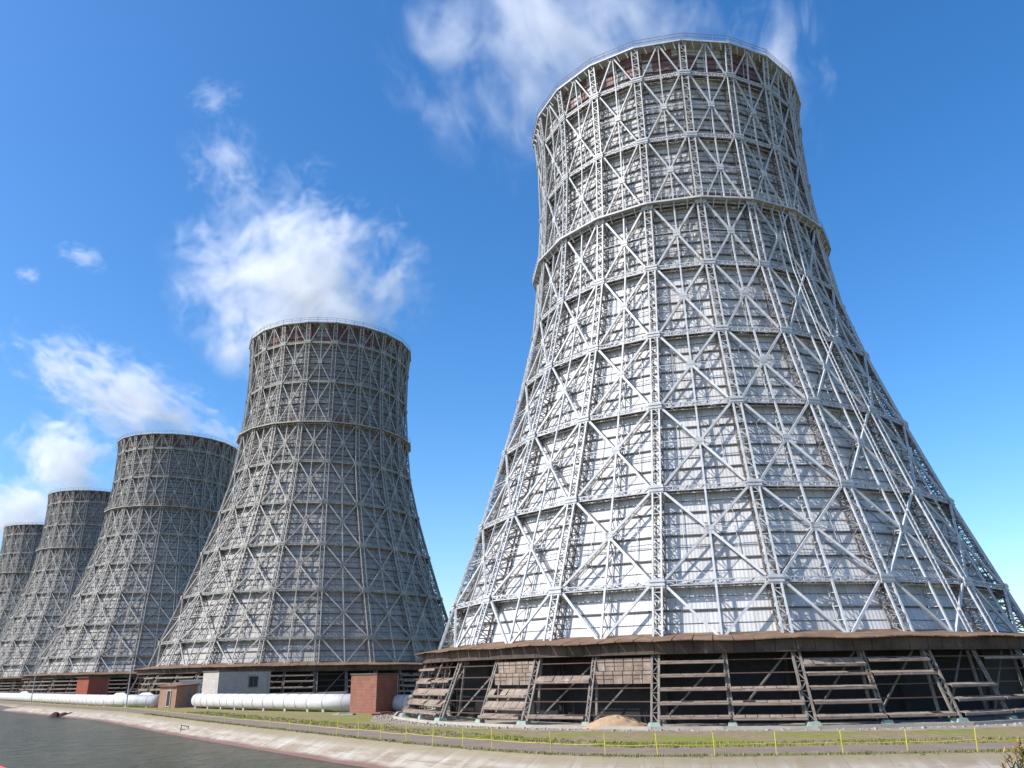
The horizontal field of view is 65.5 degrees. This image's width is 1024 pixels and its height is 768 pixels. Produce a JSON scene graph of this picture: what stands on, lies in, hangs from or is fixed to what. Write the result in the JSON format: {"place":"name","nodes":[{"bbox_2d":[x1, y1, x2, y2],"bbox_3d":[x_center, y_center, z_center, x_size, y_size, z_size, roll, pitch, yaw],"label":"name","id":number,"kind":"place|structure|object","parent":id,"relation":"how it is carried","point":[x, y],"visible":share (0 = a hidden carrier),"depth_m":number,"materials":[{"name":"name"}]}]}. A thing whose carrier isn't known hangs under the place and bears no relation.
{"place":"outdoors","nodes":[
{"label":"outdoors","id":0,"kind":"place"},
{"bbox_2d":[0,711,365,767],"bbox_3d":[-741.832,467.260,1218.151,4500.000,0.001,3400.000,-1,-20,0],"label":"water","id":1,"kind":"structure","parent":0,"point":[34,741],"depth_m":77.99,"materials":[{"name":"grey liquid"}]},
{"bbox_2d":[0,703,1022,767],"bbox_3d":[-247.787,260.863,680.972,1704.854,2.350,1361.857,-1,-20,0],"label":"bank","id":2,"kind":"structure","parent":0,"point":[360,752],"depth_m":56.00,"materials":[{"name":"concrete"}]},
{"bbox_2d":[0,705,25,709],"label":"wet apron","id":3,"kind":"object","parent":2,"relation":"on","point":[3,707],"visible":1,"depth_m":208.56,"materials":[{"name":"concrete"}]},
{"bbox_2d":[49,712,72,716],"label":"boulders","id":4,"kind":"object","parent":2,"relation":"on","point":[56,714],"visible":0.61,"depth_m":160.21,"materials":[{"name":"brown stone"}]},
{"bbox_2d":[999,738,1023,767],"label":"tall weed","id":5,"kind":"object","parent":2,"relation":"on","point":[1021,754],"visible":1,"depth_m":8.44,"materials":[{"name":"beige plant"}]},
{"bbox_2d":[0,678,1023,756],"bbox_3d":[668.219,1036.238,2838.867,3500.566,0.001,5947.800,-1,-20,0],"label":"ground","id":6,"kind":"structure","parent":0,"point":[623,737],"depth_m":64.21,"materials":[{"name":"green plant"}]},
{"bbox_2d":[0,693,158,707],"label":"insulated pipe","id":7,"kind":"object","parent":6,"relation":"on","point":[146,701],"visible":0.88,"depth_m":183.83,"materials":[{"name":"metal"}]},
{"bbox_2d":[76,677,109,694],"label":"brick hut","id":8,"kind":"object","parent":6,"relation":"on","point":[93,685],"visible":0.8,"depth_m":251.41,"materials":[{"name":"brick"}]},
{"bbox_2d":[124,665,135,707],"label":"lamp pole","id":9,"kind":"object","parent":6,"relation":"on","point":[128,689],"visible":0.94,"depth_m":164.84,"materials":[{"name":"metal"}]},
{"bbox_2d":[158,683,199,707],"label":"brick shed","id":10,"kind":"structure","parent":6,"relation":"on","point":[177,695],"depth_m":158.55,"materials":[{"name":"brick"}]},
{"bbox_2d":[165,690,171,706],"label":"door","id":11,"kind":"structure","parent":10,"relation":"in","point":[168,697],"depth_m":157.75,"materials":[{"name":"paint"}]},
{"bbox_2d":[185,691,192,706],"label":"door","id":12,"kind":"structure","parent":10,"relation":"in","point":[189,693],"depth_m":160.27,"materials":[{"name":"grey paint"}]},
{"bbox_2d":[179,679,202,693],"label":"service cabin","id":13,"kind":"object","parent":6,"relation":"on","point":[192,682],"visible":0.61,"depth_m":163.12,"materials":[{"name":"grey metal"}]},
{"bbox_2d":[201,670,271,707],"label":"pump house","id":14,"kind":"structure","parent":6,"relation":"on","point":[241,682],"depth_m":155.73,"materials":[{"name":"concrete"}]},
{"bbox_2d":[248,676,258,687],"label":"window","id":15,"kind":"structure","parent":14,"relation":"in","point":[253,680],"depth_m":157.98,"materials":[{"name":"paint"}]},
{"bbox_2d":[191,693,349,711],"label":"insulated pipe","id":16,"kind":"object","parent":6,"relation":"on","point":[311,702],"visible":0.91,"depth_m":131.82,"materials":[{"name":"metal"}]},
{"bbox_2d":[333,712,355,714],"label":"concrete slab","id":17,"kind":"structure","parent":6,"relation":"on","point":[345,713],"depth_m":112.15,"materials":[{"name":"beige concrete"}]},
{"bbox_2d":[350,673,399,712],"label":"valve house","id":18,"kind":"structure","parent":6,"relation":"on","point":[374,692],"depth_m":117.66,"materials":[{"name":"red brick"}]},
{"bbox_2d":[0,701,1023,754],"bbox_3d":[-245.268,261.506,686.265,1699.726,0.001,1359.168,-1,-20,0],"label":"path","id":19,"kind":"structure","parent":0,"point":[485,744],"depth_m":54.64,"materials":[{"name":"concrete"}]},
{"bbox_2d":[30,670,37,702],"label":"lamp pole","id":20,"kind":"object","parent":19,"relation":"on","point":[33,688],"visible":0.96,"depth_m":224.46,"materials":[{"name":"metal"}]},
{"bbox_2d":[0,0,1023,654],"label":"sky","id":21,"kind":"structure","parent":0,"point":[181,180],"materials":[{"name":"blue"}]},
{"bbox_2d":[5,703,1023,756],"bbox_3d":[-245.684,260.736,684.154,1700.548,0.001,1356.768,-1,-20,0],"label":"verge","id":22,"kind":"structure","parent":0,"point":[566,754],"depth_m":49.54,"materials":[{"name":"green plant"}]},
{"bbox_2d":[22,699,1023,754],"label":"post fence","id":23,"kind":"object","parent":22,"relation":"on","point":[975,739],"visible":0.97,"depth_m":49.61,"materials":[{"name":"metal"}]},
{"bbox_2d":[371,712,1023,731],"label":"dirt ground","id":24,"kind":"structure","parent":0,"point":[378,721],"depth_m":69.26,"materials":[{"name":"brown soil"}]},
{"bbox_2d":[369,712,394,715],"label":"rusty plate","id":25,"kind":"object","parent":24,"relation":"on","point":[382,713],"visible":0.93,"depth_m":110.04,"materials":[{"name":"brown metal"}]},
{"bbox_2d":[392,694,419,711],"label":"insulated pipe","id":26,"kind":"object","parent":24,"relation":"on","point":[399,703],"visible":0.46,"depth_m":118.55,"materials":[{"name":"metal"}]},
{"bbox_2d":[582,715,647,728],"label":"sand heap","id":27,"kind":"object","parent":24,"relation":"on","point":[615,720],"visible":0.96,"depth_m":74.14,"materials":[{"name":"beige sand"}]},
{"bbox_2d":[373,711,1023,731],"bbox_3d":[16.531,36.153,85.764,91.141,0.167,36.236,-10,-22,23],"label":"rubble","id":28,"kind":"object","parent":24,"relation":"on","point":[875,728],"visible":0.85,"depth_m":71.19,"materials":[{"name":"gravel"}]},
{"bbox_2d":[393,33,1023,729],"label":"cooling tower","id":29,"kind":"structure","parent":24,"relation":"on","point":[719,503],"depth_m":95.39,"materials":[{"name":"metal"}]},
{"label":"dirt ground","id":30,"kind":"structure","parent":0,"visible":0},
{"bbox_2d":[0,522,43,632],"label":"cooling tower","id":31,"kind":"structure","parent":30,"relation":"on","point":[20,545],"depth_m":475.53,"materials":[{"name":"metal"}]},
{"label":"dirt ground","id":32,"kind":"structure","parent":0,"visible":0},
{"bbox_2d":[139,692,153,694],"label":"pipe bend","id":33,"kind":"object","parent":32,"relation":"on","point":[147,693],"visible":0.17,"depth_m":169.06,"materials":[{"name":"white metal"}]},
{"bbox_2d":[127,317,456,699],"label":"cooling tower","id":34,"kind":"structure","parent":32,"relation":"on","point":[314,574],"depth_m":196.41,"materials":[{"name":"metal"}]},
{"label":"dirt ground","id":35,"kind":"structure","parent":0,"visible":0},
{"bbox_2d":[15,430,237,694],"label":"cooling tower","id":36,"kind":"structure","parent":35,"relation":"on","point":[168,492],"depth_m":293.64,"materials":[{"name":"metal"}]},
{"label":"dirt ground","id":37,"kind":"structure","parent":0,"visible":0},
{"bbox_2d":[0,487,111,692],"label":"cooling tower","id":38,"kind":"structure","parent":37,"relation":"on","point":[73,524],"depth_m":384.07,"materials":[{"name":"metal"}]}
]}

